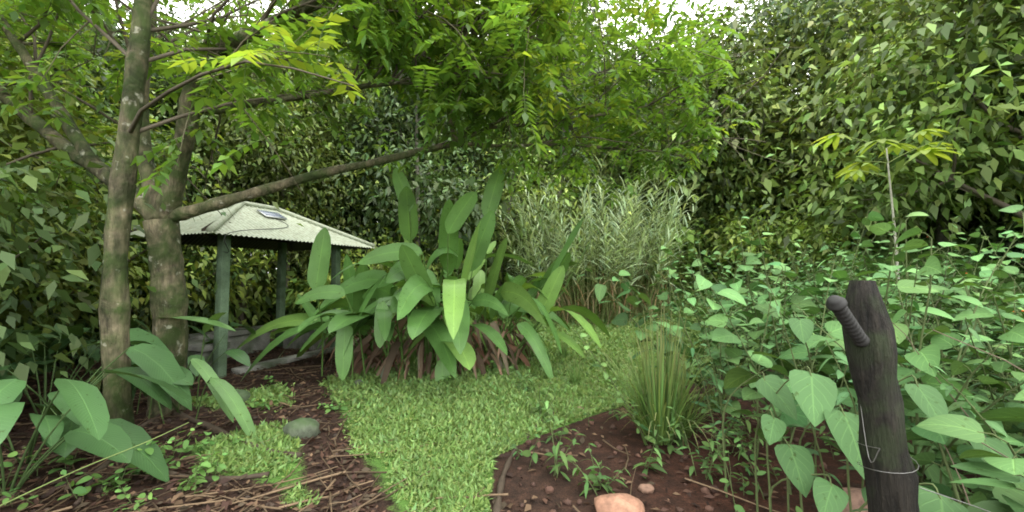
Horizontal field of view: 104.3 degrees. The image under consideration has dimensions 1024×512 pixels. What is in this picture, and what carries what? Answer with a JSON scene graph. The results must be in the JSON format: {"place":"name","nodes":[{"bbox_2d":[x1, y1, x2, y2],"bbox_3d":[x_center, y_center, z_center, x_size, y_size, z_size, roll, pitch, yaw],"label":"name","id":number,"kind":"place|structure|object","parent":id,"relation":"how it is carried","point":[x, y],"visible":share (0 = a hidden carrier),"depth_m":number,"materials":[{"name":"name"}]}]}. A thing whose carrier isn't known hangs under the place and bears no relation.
{"place":"outdoors","nodes":[
{"label":"outdoors","id":0,"kind":"place"},
{"bbox_2d":[103,0,816,268],"label":"sky","id":1,"kind":"structure","parent":0,"point":[681,7],"materials":[{"name":"white"}]},
{"bbox_2d":[0,231,1023,511],"bbox_3d":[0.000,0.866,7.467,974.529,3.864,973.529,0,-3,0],"label":"ground","id":2,"kind":"structure","parent":0,"point":[572,489],"depth_m":3.20,"materials":[{"name":"brown soil"}]},
{"bbox_2d":[0,314,231,506],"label":"plant stems","id":3,"kind":"object","parent":2,"relation":"on","point":[29,449],"visible":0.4,"depth_m":3.21,"materials":[{"name":"green plant stem"}]},
{"bbox_2d":[0,312,255,481],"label":"broad leaf plants","id":4,"kind":"object","parent":2,"relation":"on","point":[157,372],"visible":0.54,"depth_m":3.10,"materials":[{"name":"green plant"}]},
{"bbox_2d":[186,325,333,376],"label":"rancho benches","id":5,"kind":"object","parent":2,"relation":"on","point":[237,337],"visible":0.27,"depth_m":7.39,"materials":[{"name":"grey wood"}]},
{"bbox_2d":[213,233,340,377],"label":"gazebo posts","id":6,"kind":"object","parent":2,"relation":"on","point":[222,295],"visible":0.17,"depth_m":6.00,"materials":[{"name":"green wood"}]},
{"bbox_2d":[131,221,366,251],"bbox_3d":[-4.680,-0.526,7.365,2.264,0.684,3.248,-1,-3,21],"label":"roof frame","id":7,"kind":"object","parent":6,"relation":"on","point":[255,238],"visible":0.18,"depth_m":7.93,"materials":[{"name":"black metal"}]},
{"bbox_2d":[101,205,375,250],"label":"rancho roof sheets","id":8,"kind":"object","parent":7,"relation":"on","point":[247,218],"visible":0.59,"depth_m":6.91,"materials":[{"name":"grey metal"}]},
{"bbox_2d":[102,201,374,250],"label":"roof ridge caps","id":9,"kind":"object","parent":8,"relation":"on","point":[215,225],"visible":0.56,"depth_m":7.42,"materials":[{"name":"grey metal"}]},
{"bbox_2d":[257,209,286,219],"bbox_3d":[-4.333,-0.746,7.197,0.256,0.147,0.420,-1,-3,21],"label":"solar panel frame","id":10,"kind":"object","parent":8,"relation":"on","point":[271,216],"visible":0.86,"depth_m":7.05,"materials":[{"name":"silver metal"}]},
{"bbox_2d":[259,210,284,217],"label":"solar panel cells","id":11,"kind":"object","parent":10,"relation":"in","point":[270,213],"visible":1,"depth_m":7.19,"materials":[{"name":"silver metal"}]},
{"bbox_2d":[224,218,287,252],"bbox_3d":[-4.152,-0.368,6.316,0.445,0.712,1.652,0,-3,0],"label":"solar cable","id":12,"kind":"object","parent":6,"relation":"on","point":[250,229],"visible":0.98,"depth_m":5.91,"materials":[{"name":"black rubber"}]},
{"bbox_2d":[0,0,803,423],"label":"tree","id":13,"kind":"object","parent":2,"relation":"on","point":[339,22],"depth_m":4.41,"materials":[{"name":"green plant"}]},
{"bbox_2d":[237,168,609,382],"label":"plant leaves","id":14,"kind":"object","parent":2,"relation":"on","point":[365,289],"visible":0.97,"depth_m":5.79,"materials":[{"name":"green plant"}]},
{"bbox_2d":[314,302,535,383],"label":"dead leaves","id":15,"kind":"object","parent":2,"relation":"on","point":[388,363],"visible":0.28,"depth_m":6.18,"materials":[{"name":"brown plant"}]},
{"bbox_2d":[317,211,563,378],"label":"plant stems","id":16,"kind":"object","parent":2,"relation":"on","point":[426,346],"visible":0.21,"depth_m":6.34,"materials":[{"name":"green plant"}]},
{"bbox_2d":[0,348,967,511],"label":"twigs","id":17,"kind":"object","parent":2,"relation":"on","point":[212,428],"visible":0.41,"depth_m":2.97,"materials":[{"name":"brown wood"}]},
{"bbox_2d":[0,338,969,511],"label":"leaf litter","id":18,"kind":"object","parent":2,"relation":"on","point":[93,496],"visible":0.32,"depth_m":2.96,"materials":[{"name":"brown plant"}]},
{"bbox_2d":[0,361,975,511],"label":"stones","id":19,"kind":"object","parent":2,"relation":"on","point":[301,427],"visible":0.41,"depth_m":2.78,"materials":[{"name":"beige stone"}]},
{"bbox_2d":[0,299,1021,511],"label":"bed plant","id":20,"kind":"object","parent":2,"relation":"on","point":[658,410],"depth_m":3.40,"materials":[{"name":"green plant"}]},
{"bbox_2d":[0,0,1023,391],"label":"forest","id":21,"kind":"object","parent":2,"relation":"on","point":[870,92],"depth_m":10.18,"materials":[{"name":"green plant"}]},
{"bbox_2d":[483,152,707,326],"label":"ornamental grass","id":22,"kind":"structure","parent":2,"relation":"on","point":[638,247],"depth_m":11.89,"materials":[{"name":"green plant"}]},
{"bbox_2d":[191,274,1022,511],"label":"ground cover leaves","id":23,"kind":"object","parent":2,"relation":"on","point":[410,395],"visible":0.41,"depth_m":4.37,"materials":[{"name":"green plant"}]},
{"bbox_2d":[569,205,1023,511],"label":"shrub","id":24,"kind":"object","parent":2,"relation":"on","point":[802,398],"depth_m":2.66,"materials":[{"name":"green plant"}]},
{"bbox_2d":[842,280,919,511],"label":"fence post","id":25,"kind":"object","parent":2,"relation":"on","point":[872,365],"visible":0.95,"depth_m":1.34,"materials":[{"name":"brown wood"}]},
{"bbox_2d":[825,295,869,346],"bbox_3d":[1.127,0.220,1.335,0.196,0.181,0.058,1,-3,-26],"label":"bolt","id":26,"kind":"object","parent":25,"relation":"attached to","point":[836,305],"visible":1,"depth_m":1.31,"materials":[{"name":"grey metal"}]},
{"bbox_2d":[857,405,989,511],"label":"wire","id":27,"kind":"object","parent":25,"relation":"attached to","point":[903,473],"visible":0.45,"depth_m":1.34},
{"bbox_2d":[812,129,961,304],"bbox_3d":[6.531,-0.225,6.953,2.105,3.959,2.078,0,-3,0],"label":"sapling","id":28,"kind":"object","parent":2,"relation":"on","point":[928,151],"depth_m":6.96,"materials":[{"name":"green plant"}]}
]}

